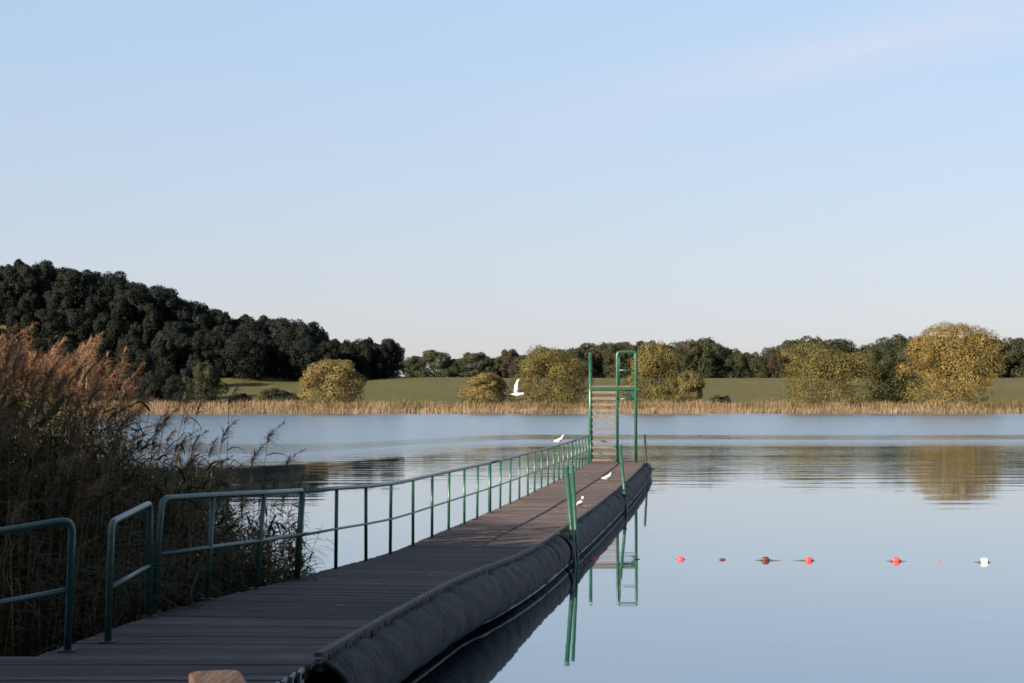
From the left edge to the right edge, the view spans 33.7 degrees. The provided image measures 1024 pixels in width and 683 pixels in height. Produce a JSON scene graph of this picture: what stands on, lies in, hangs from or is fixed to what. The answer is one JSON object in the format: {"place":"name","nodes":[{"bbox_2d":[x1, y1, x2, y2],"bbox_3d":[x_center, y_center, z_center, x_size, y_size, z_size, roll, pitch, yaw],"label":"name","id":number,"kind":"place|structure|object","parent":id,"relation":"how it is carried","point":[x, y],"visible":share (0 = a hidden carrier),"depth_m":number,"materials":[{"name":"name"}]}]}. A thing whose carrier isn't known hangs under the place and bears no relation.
{"place":"outdoors","nodes":[
{"label":"outdoors","id":0,"kind":"place"},
{"bbox_2d":[0,413,1023,682],"bbox_3d":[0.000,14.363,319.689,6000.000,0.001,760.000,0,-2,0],"label":"water","id":1,"kind":"structure","parent":0,"point":[852,505],"depth_m":36.25,"materials":[{"name":"blue liquid"}]},
{"bbox_2d":[0,341,48,635],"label":"reed","id":2,"kind":"object","parent":1,"relation":"in","point":[7,363],"visible":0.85,"depth_m":18.21,"materials":[{"name":"brown plant"}]},
{"bbox_2d":[0,343,49,590],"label":"reed","id":3,"kind":"object","parent":1,"relation":"in","point":[16,417],"visible":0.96,"depth_m":17.76,"materials":[{"name":"brown plant"}]},
{"bbox_2d":[12,347,58,627],"bbox_3d":[-5.233,1.913,18.520,1.044,3.720,0.873,0,-2,0],"label":"reed","id":4,"kind":"object","parent":1,"relation":"in","point":[36,356],"visible":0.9,"depth_m":18.49,"materials":[{"name":"brown plant"}]},
{"bbox_2d":[26,365,90,638],"bbox_3d":[-4.982,2.012,18.758,1.002,3.541,0.961,0,-2,0],"label":"reed","id":5,"kind":"object","parent":1,"relation":"in","point":[48,412],"visible":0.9,"depth_m":18.75,"materials":[{"name":"brown plant"}]},
{"bbox_2d":[49,354,123,627],"bbox_3d":[-4.793,1.967,18.990,0.925,3.647,0.969,0,-2,0],"label":"reed","id":6,"kind":"object","parent":1,"relation":"in","point":[78,372],"visible":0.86,"depth_m":18.97,"materials":[{"name":"brown plant"}]},
{"bbox_2d":[51,370,130,587],"bbox_3d":[-4.791,2.035,18.430,1.199,3.470,0.674,0,-2,0],"label":"reed","id":7,"kind":"object","parent":1,"relation":"in","point":[93,392],"visible":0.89,"depth_m":18.52,"materials":[{"name":"brown plant"}]},
{"bbox_2d":[66,410,137,620],"bbox_3d":[-4.591,2.280,19.167,0.796,3.034,0.973,2,-3,-40],"label":"reed","id":8,"kind":"object","parent":1,"relation":"in","point":[99,447],"visible":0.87,"depth_m":19.14,"materials":[{"name":"brown plant"}]},
{"bbox_2d":[83,388,145,613],"bbox_3d":[-4.487,2.166,19.422,0.841,3.280,0.709,-2,-3,41],"label":"reed","id":9,"kind":"object","parent":1,"relation":"in","point":[123,401],"visible":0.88,"depth_m":19.27,"materials":[{"name":"brown plant"}]},
{"bbox_2d":[114,358,178,576],"bbox_3d":[-4.323,1.996,19.422,0.779,3.620,0.797,1,-2,-27],"label":"reed","id":10,"kind":"object","parent":1,"relation":"in","point":[156,378],"visible":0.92,"depth_m":19.40,"materials":[{"name":"brown plant"}]},
{"bbox_2d":[0,320,334,655],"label":"reed bed","id":11,"kind":"object","parent":1,"relation":"in","point":[181,579],"visible":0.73,"depth_m":19.99,"materials":[{"name":"brown plant"}]},
{"bbox_2d":[137,380,202,552],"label":"reed","id":12,"kind":"object","parent":1,"relation":"in","point":[176,446],"visible":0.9,"depth_m":20.54,"materials":[{"name":"brown plant"}]},
{"bbox_2d":[136,388,219,596],"bbox_3d":[-3.982,2.180,20.073,0.948,3.299,1.102,2,-3,-44],"label":"reed","id":13,"kind":"object","parent":1,"relation":"in","point":[197,412],"visible":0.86,"depth_m":20.04,"materials":[{"name":"brown plant"}]},
{"bbox_2d":[174,436,236,589],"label":"reed","id":14,"kind":"object","parent":1,"relation":"in","point":[208,467],"visible":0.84,"depth_m":20.34,"materials":[{"name":"brown plant"}]},
{"bbox_2d":[215,380,264,575],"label":"reed","id":15,"kind":"object","parent":1,"relation":"in","point":[230,398],"visible":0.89,"depth_m":20.95,"materials":[{"name":"brown plant"}]},
{"bbox_2d":[257,418,289,559],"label":"reed","id":16,"kind":"object","parent":1,"relation":"in","point":[268,436],"visible":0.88,"depth_m":21.59,"materials":[{"name":"brown plant"}]},
{"bbox_2d":[0,460,654,682],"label":"jetty","id":17,"kind":"object","parent":1,"relation":"on","point":[400,615],"visible":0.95,"depth_m":16.74,"materials":[{"name":"brown wood"}]},
{"bbox_2d":[0,518,76,652],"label":"railing","id":18,"kind":"object","parent":17,"relation":"on","point":[68,589],"visible":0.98,"depth_m":13.62,"materials":[{"name":"metal"}]},
{"bbox_2d":[98,501,157,643],"bbox_3d":[-3.385,2.016,15.007,0.131,1.107,1.811,0,-2,0],"label":"railing","id":19,"kind":"object","parent":17,"relation":"on","point":[147,567],"visible":0.96,"depth_m":14.71,"materials":[{"name":"metal"}]},
{"bbox_2d":[189,670,246,682],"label":"bench","id":20,"kind":"object","parent":17,"relation":"on","point":[222,676],"visible":1,"depth_m":7.10,"materials":[{"name":"brown wood"}]},
{"bbox_2d":[145,488,303,613],"bbox_3d":[-2.917,2.107,17.767,0.190,1.129,3.488,-1,-2,18],"label":"railing","id":21,"kind":"object","parent":17,"relation":"on","point":[210,546],"visible":0.98,"depth_m":17.25,"materials":[{"name":"metal"}]},
{"bbox_2d":[294,435,591,578],"bbox_3d":[0.349,3.095,41.003,0.352,1.232,43.649,0,-2,7],"label":"railing","id":22,"kind":"object","parent":17,"relation":"on","point":[300,523],"visible":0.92,"depth_m":27.39,"materials":[{"name":"metal"}]},
{"bbox_2d":[564,466,576,564],"bbox_3d":[1.084,4.160,28.768,0.398,4.066,0.090,0,-2,0],"label":"mooring post","id":23,"kind":"object","parent":1,"relation":"in","point":[569,502],"visible":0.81,"depth_m":28.79,"materials":[{"name":"metal"}]},
{"bbox_2d":[571,465,578,563],"bbox_3d":[1.134,4.167,29.018,0.253,4.076,0.067,0,-2,0],"label":"mooring post","id":24,"kind":"object","parent":1,"relation":"in","point":[574,508],"visible":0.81,"depth_m":29.04,"materials":[{"name":"metal"}]},
{"bbox_2d":[0,317,1023,412],"bbox_3d":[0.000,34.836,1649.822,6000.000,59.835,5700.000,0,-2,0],"label":"ground","id":25,"kind":"structure","parent":0,"point":[446,389],"depth_m":514.34,"materials":[{"name":"plant"}]},
{"bbox_2d":[0,281,22,323],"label":"woodland tree","id":26,"kind":"object","parent":25,"relation":"on","point":[7,293],"visible":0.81,"depth_m":536.99,"materials":[{"name":"green plant"}]},
{"bbox_2d":[0,264,40,315],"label":"woodland tree","id":27,"kind":"object","parent":25,"relation":"on","point":[28,279],"visible":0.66,"depth_m":542.42,"materials":[{"name":"green plant"}]},
{"bbox_2d":[5,306,40,347],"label":"woodland tree","id":28,"kind":"object","parent":25,"relation":"on","point":[14,314],"visible":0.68,"depth_m":520.07,"materials":[{"name":"green plant"}]},
{"bbox_2d":[17,290,42,324],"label":"woodland tree","id":29,"kind":"object","parent":25,"relation":"on","point":[31,302],"visible":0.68,"depth_m":532.71,"materials":[{"name":"green plant"}]},
{"bbox_2d":[33,262,57,308],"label":"woodland tree","id":30,"kind":"object","parent":25,"relation":"on","point":[43,274],"visible":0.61,"depth_m":545.31,"materials":[{"name":"green plant"}]},
{"bbox_2d":[28,307,71,348],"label":"woodland tree","id":31,"kind":"object","parent":25,"relation":"on","point":[42,318],"visible":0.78,"depth_m":522.33,"materials":[{"name":"green plant"}]},
{"bbox_2d":[40,285,74,329],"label":"woodland tree","id":32,"kind":"object","parent":25,"relation":"on","point":[51,300],"visible":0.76,"depth_m":535.25,"materials":[{"name":"green plant"}]},
{"bbox_2d":[47,336,75,359],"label":"woodland tree","id":33,"kind":"object","parent":25,"relation":"on","point":[69,347],"visible":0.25,"depth_m":504.56,"materials":[{"name":"green plant"}]},
{"bbox_2d":[51,269,97,317],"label":"woodland tree","id":34,"kind":"object","parent":25,"relation":"on","point":[75,283],"visible":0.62,"depth_m":544.81,"materials":[{"name":"green plant"}]},
{"bbox_2d":[60,308,99,348],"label":"woodland tree","id":35,"kind":"object","parent":25,"relation":"on","point":[83,320],"visible":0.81,"depth_m":525.52,"materials":[{"name":"green plant"}]},
{"bbox_2d":[79,294,110,335],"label":"woodland tree","id":36,"kind":"object","parent":25,"relation":"on","point":[93,304],"visible":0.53,"depth_m":535.88,"materials":[{"name":"green plant"}]},
{"bbox_2d":[75,277,115,314],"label":"woodland tree","id":37,"kind":"object","parent":25,"relation":"on","point":[101,287],"visible":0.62,"depth_m":547.91,"materials":[{"name":"green plant"}]},
{"bbox_2d":[85,337,119,376],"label":"woodland tree","id":38,"kind":"object","parent":25,"relation":"on","point":[103,345],"visible":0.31,"depth_m":507.55,"materials":[{"name":"green plant"}]},
{"bbox_2d":[95,356,121,399],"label":"woodland tree","id":39,"kind":"object","parent":25,"relation":"on","point":[110,371],"visible":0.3,"depth_m":476.55,"materials":[{"name":"green plant"}]},
{"bbox_2d":[92,312,127,355],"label":"woodland tree","id":40,"kind":"object","parent":25,"relation":"on","point":[111,323],"visible":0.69,"depth_m":522.94,"materials":[{"name":"green plant"}]},
{"bbox_2d":[106,299,133,341],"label":"woodland tree","id":41,"kind":"object","parent":25,"relation":"on","point":[119,308],"visible":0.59,"depth_m":534.35,"materials":[{"name":"green plant"}]},
{"bbox_2d":[115,350,136,392],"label":"woodland tree","id":42,"kind":"object","parent":25,"relation":"on","point":[130,357],"visible":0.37,"depth_m":491.83,"materials":[{"name":"green plant"}]},
{"bbox_2d":[110,334,149,372],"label":"woodland tree","id":43,"kind":"object","parent":25,"relation":"on","point":[133,345],"visible":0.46,"depth_m":508.29,"materials":[{"name":"green plant"}]},
{"bbox_2d":[114,287,152,327],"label":"woodland tree","id":44,"kind":"object","parent":25,"relation":"on","point":[130,297],"visible":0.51,"depth_m":542.02,"materials":[{"name":"green plant"}]},
{"bbox_2d":[128,322,149,350],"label":"woodland tree","id":45,"kind":"object","parent":25,"relation":"on","point":[136,329],"visible":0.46,"depth_m":523.31,"materials":[{"name":"green plant"}]},
{"bbox_2d":[128,351,155,394],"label":"woodland tree","id":46,"kind":"object","parent":25,"relation":"on","point":[140,359],"visible":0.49,"depth_m":487.01,"materials":[{"name":"green plant"}]},
{"bbox_2d":[134,371,161,404],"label":"woodland tree","id":47,"kind":"object","parent":25,"relation":"on","point":[144,383],"visible":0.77,"depth_m":460.62,"materials":[{"name":"green plant"}]},
{"bbox_2d":[138,303,163,347],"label":"woodland tree","id":48,"kind":"object","parent":25,"relation":"on","point":[151,313],"visible":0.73,"depth_m":537.04,"materials":[{"name":"green plant"}]},
{"bbox_2d":[136,284,185,333],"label":"woodland tree","id":49,"kind":"object","parent":25,"relation":"on","point":[167,302],"visible":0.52,"depth_m":549.34,"materials":[{"name":"green plant"}]},
{"bbox_2d":[147,337,177,375],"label":"woodland tree","id":50,"kind":"object","parent":25,"relation":"on","point":[162,345],"visible":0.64,"depth_m":508.37,"materials":[{"name":"green plant"}]},
{"bbox_2d":[150,366,177,404],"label":"woodland tree","id":51,"kind":"object","parent":25,"relation":"on","point":[166,376],"visible":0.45,"depth_m":463.36,"materials":[{"name":"green plant"}]},
{"bbox_2d":[159,374,189,405],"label":"woodland tree","id":52,"kind":"object","parent":25,"relation":"on","point":[175,384],"visible":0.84,"depth_m":459.46,"materials":[{"name":"green plant"}]},
{"bbox_2d":[157,333,194,375],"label":"woodland tree","id":53,"kind":"object","parent":25,"relation":"on","point":[181,339],"visible":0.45,"depth_m":517.15,"materials":[{"name":"green plant"}]},
{"bbox_2d":[164,320,195,337],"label":"woodland tree","id":54,"kind":"object","parent":25,"relation":"on","point":[184,327],"visible":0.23,"depth_m":532.56,"materials":[{"name":"green plant"}]},
{"bbox_2d":[168,306,198,328],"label":"woodland tree","id":55,"kind":"object","parent":25,"relation":"on","point":[184,314],"visible":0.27,"depth_m":548.17,"materials":[{"name":"green plant"}]},
{"bbox_2d":[176,334,206,374],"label":"woodland tree","id":56,"kind":"object","parent":25,"relation":"on","point":[196,341],"visible":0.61,"depth_m":515.98,"materials":[{"name":"green plant"}]},
{"bbox_2d":[191,314,214,336],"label":"woodland tree","id":57,"kind":"object","parent":25,"relation":"on","point":[203,320],"visible":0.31,"depth_m":545.41,"materials":[{"name":"green plant"}]},
{"bbox_2d":[181,360,229,406],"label":"bush","id":58,"kind":"object","parent":25,"relation":"on","point":[211,373],"visible":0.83,"depth_m":450.47,"materials":[{"name":"green plant"}]},
{"bbox_2d":[186,337,225,369],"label":"woodland tree","id":59,"kind":"object","parent":25,"relation":"on","point":[207,352],"visible":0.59,"depth_m":516.85,"materials":[{"name":"green plant"}]},
{"bbox_2d":[200,336,232,375],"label":"woodland tree","id":60,"kind":"object","parent":25,"relation":"on","point":[214,340],"visible":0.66,"depth_m":519.02,"materials":[{"name":"green plant"}]},
{"bbox_2d":[208,311,237,333],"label":"woodland tree","id":61,"kind":"object","parent":25,"relation":"on","point":[221,318],"visible":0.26,"depth_m":550.80,"materials":[{"name":"green plant"}]},
{"bbox_2d":[218,334,259,378],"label":"woodland tree","id":62,"kind":"object","parent":25,"relation":"on","point":[245,348],"visible":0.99,"depth_m":517.18,"materials":[{"name":"green plant"}]},
{"bbox_2d":[234,318,275,337],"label":"woodland tree","id":63,"kind":"object","parent":25,"relation":"on","point":[250,326],"visible":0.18,"depth_m":549.57,"materials":[{"name":"green plant"}]},
{"bbox_2d":[246,343,266,379],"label":"woodland tree","id":64,"kind":"object","parent":25,"relation":"on","point":[260,359],"visible":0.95,"depth_m":519.86,"materials":[{"name":"green plant"}]},
{"bbox_2d":[251,336,270,374],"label":"woodland tree","id":65,"kind":"object","parent":25,"relation":"on","point":[259,339],"visible":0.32,"depth_m":529.20,"materials":[{"name":"green plant"}]},
{"bbox_2d":[257,388,301,407],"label":"scrub","id":66,"kind":"object","parent":25,"relation":"on","point":[275,393],"visible":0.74,"depth_m":449.97,"materials":[{"name":"green plant"}]},
{"bbox_2d":[270,340,302,378],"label":"woodland tree","id":67,"kind":"object","parent":25,"relation":"on","point":[281,354],"visible":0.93,"depth_m":530.42,"materials":[{"name":"green plant"}]},
{"bbox_2d":[280,324,315,375],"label":"woodland tree","id":68,"kind":"object","parent":25,"relation":"on","point":[298,334],"visible":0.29,"depth_m":544.00,"materials":[{"name":"green plant"}]},
{"bbox_2d":[286,338,324,379],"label":"woodland tree","id":69,"kind":"object","parent":25,"relation":"on","point":[310,346],"visible":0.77,"depth_m":528.50,"materials":[{"name":"green plant"}]},
{"bbox_2d":[317,341,339,379],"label":"woodland tree","id":70,"kind":"object","parent":25,"relation":"on","point":[328,349],"visible":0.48,"depth_m":528.75,"materials":[{"name":"green plant"}]},
{"bbox_2d":[297,359,367,406],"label":"bush","id":71,"kind":"object","parent":25,"relation":"on","point":[331,371],"visible":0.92,"depth_m":446.29,"materials":[{"name":"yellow plant"}]},
{"bbox_2d":[336,342,359,376],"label":"woodland tree","id":72,"kind":"object","parent":25,"relation":"on","point":[346,349],"visible":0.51,"depth_m":538.87,"materials":[{"name":"green plant"}]},
{"bbox_2d":[353,342,375,378],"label":"woodland tree","id":73,"kind":"object","parent":25,"relation":"on","point":[363,350],"visible":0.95,"depth_m":538.67,"materials":[{"name":"green plant"}]},
{"bbox_2d":[367,344,393,378],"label":"woodland tree","id":74,"kind":"object","parent":25,"relation":"on","point":[383,357],"visible":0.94,"depth_m":542.44,"materials":[{"name":"green plant"}]},
{"bbox_2d":[379,338,401,376],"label":"woodland tree","id":75,"kind":"object","parent":25,"relation":"on","point":[393,348],"visible":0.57,"depth_m":554.15,"materials":[{"name":"green plant"}]},
{"bbox_2d":[401,355,426,376],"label":"skyline tree","id":76,"kind":"object","parent":25,"relation":"on","point":[409,365],"visible":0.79,"depth_m":686.96,"materials":[{"name":"green plant"}]},
{"bbox_2d":[412,349,457,376],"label":"skyline tree","id":77,"kind":"object","parent":25,"relation":"on","point":[427,357],"visible":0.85,"depth_m":686.46,"materials":[{"name":"green plant"}]},
{"bbox_2d":[440,359,470,377],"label":"skyline tree","id":78,"kind":"object","parent":25,"relation":"on","point":[458,372],"visible":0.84,"depth_m":686.78,"materials":[{"name":"green plant"}]},
{"bbox_2d":[458,352,490,377],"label":"skyline tree","id":79,"kind":"object","parent":25,"relation":"on","point":[470,360],"visible":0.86,"depth_m":686.66,"materials":[{"name":"green plant"}]},
{"bbox_2d":[456,372,507,407],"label":"bush","id":80,"kind":"object","parent":25,"relation":"on","point":[487,384],"visible":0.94,"depth_m":449.66,"materials":[{"name":"yellow plant"}]},
{"bbox_2d":[480,356,508,377],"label":"skyline tree","id":81,"kind":"object","parent":25,"relation":"on","point":[493,366],"visible":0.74,"depth_m":687.30,"materials":[{"name":"green plant"}]},
{"bbox_2d":[497,348,519,377],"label":"skyline tree","id":82,"kind":"object","parent":25,"relation":"on","point":[509,357],"visible":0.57,"depth_m":687.23,"materials":[{"name":"brown plant"}]},
{"bbox_2d":[6,398,1023,413],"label":"reed belt","id":83,"kind":"object","parent":25,"relation":"on","point":[290,407],"visible":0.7,"depth_m":438.49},
{"bbox_2d":[506,344,594,407],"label":"willow tree","id":84,"kind":"object","parent":25,"relation":"on","point":[565,377],"visible":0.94,"depth_m":449.23,"materials":[{"name":"green plant"}]},
{"bbox_2d":[561,348,594,377],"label":"ridge tree","id":85,"kind":"object","parent":25,"relation":"on","point":[578,354],"visible":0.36,"depth_m":655.33,"materials":[{"name":"green plant"}]},
{"bbox_2d":[582,349,604,377],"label":"ridge tree","id":86,"kind":"object","parent":25,"relation":"on","point":[597,359],"visible":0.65,"depth_m":662.64,"materials":[{"name":"green plant"}]},
{"bbox_2d":[601,342,632,377],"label":"ridge tree","id":87,"kind":"object","parent":25,"relation":"on","point":[611,352],"visible":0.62,"depth_m":655.89,"materials":[{"name":"green plant"}]},
{"bbox_2d":[620,344,649,377],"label":"ridge tree","id":88,"kind":"object","parent":25,"relation":"on","point":[629,360],"visible":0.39,"depth_m":653.46,"materials":[{"name":"green plant"}]},
{"bbox_2d":[620,340,678,408],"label":"willow tree","id":89,"kind":"object","parent":25,"relation":"on","point":[661,357],"visible":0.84,"depth_m":453.90,"materials":[{"name":"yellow plant"}]},
{"bbox_2d":[668,370,705,408],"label":"bush","id":90,"kind":"object","parent":25,"relation":"on","point":[691,381],"visible":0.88,"depth_m":449.44,"materials":[{"name":"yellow plant"}]},
{"bbox_2d":[680,346,718,377],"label":"ridge tree","id":91,"kind":"object","parent":25,"relation":"on","point":[703,355],"visible":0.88,"depth_m":653.34,"materials":[{"name":"green plant"}]},
{"bbox_2d":[697,343,734,377],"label":"ridge tree","id":92,"kind":"object","parent":25,"relation":"on","point":[718,353],"visible":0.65,"depth_m":659.64,"materials":[{"name":"green plant"}]},
{"bbox_2d":[724,353,753,377],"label":"ridge tree","id":93,"kind":"object","parent":25,"relation":"on","point":[739,365],"visible":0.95,"depth_m":659.01,"materials":[{"name":"green plant"}]},
{"bbox_2d":[747,356,770,377],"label":"ridge tree","id":94,"kind":"object","parent":25,"relation":"on","point":[757,360],"visible":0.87,"depth_m":658.22,"materials":[{"name":"green plant"}]},
{"bbox_2d":[767,350,792,377],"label":"ridge tree","id":95,"kind":"object","parent":25,"relation":"on","point":[774,363],"visible":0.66,"depth_m":655.81,"materials":[{"name":"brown plant"}]},
{"bbox_2d":[763,341,886,407],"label":"willow tree","id":96,"kind":"object","parent":25,"relation":"on","point":[817,361],"visible":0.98,"depth_m":450.25,"materials":[{"name":"green plant"}]},
{"bbox_2d":[865,342,903,375],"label":"ridge tree","id":97,"kind":"object","parent":25,"relation":"on","point":[878,352],"visible":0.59,"depth_m":661.27,"materials":[{"name":"green plant"}]},
{"bbox_2d":[867,359,919,406],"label":"alder tree","id":98,"kind":"object","parent":25,"relation":"on","point":[886,367],"visible":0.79,"depth_m":455.44,"materials":[{"name":"green plant"}]},
{"bbox_2d":[891,340,927,377],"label":"ridge tree","id":99,"kind":"object","parent":25,"relation":"on","point":[899,357],"visible":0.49,"depth_m":657.25,"materials":[{"name":"green plant"}]},
{"bbox_2d":[888,321,1006,407],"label":"willow tree","id":100,"kind":"object","parent":25,"relation":"on","point":[959,341],"visible":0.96,"depth_m":449.07,"materials":[{"name":"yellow plant"}]},
{"bbox_2d":[952,339,996,377],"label":"ridge tree","id":101,"kind":"object","parent":25,"relation":"on","point":[983,370],"visible":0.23,"depth_m":655.43,"materials":[{"name":"green plant"}]},
{"bbox_2d":[975,342,1011,377],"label":"ridge tree","id":102,"kind":"object","parent":25,"relation":"on","point":[1002,375],"visible":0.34,"depth_m":656.81,"materials":[{"name":"green plant"}]},
{"bbox_2d":[1007,343,1023,377],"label":"ridge tree","id":103,"kind":"object","parent":25,"relation":"on","point":[1017,353],"visible":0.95,"depth_m":657.24,"materials":[{"name":"green plant"}]},
{"bbox_2d":[0,0,1023,376],"label":"sky","id":104,"kind":"structure","parent":0,"point":[455,178],"materials":[{"name":"blue"}]},
{"bbox_2d":[589,350,636,462],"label":"diving tower","id":105,"kind":"structure","parent":0,"point":[631,390],"depth_m":62.66,"materials":[{"name":"metal"}]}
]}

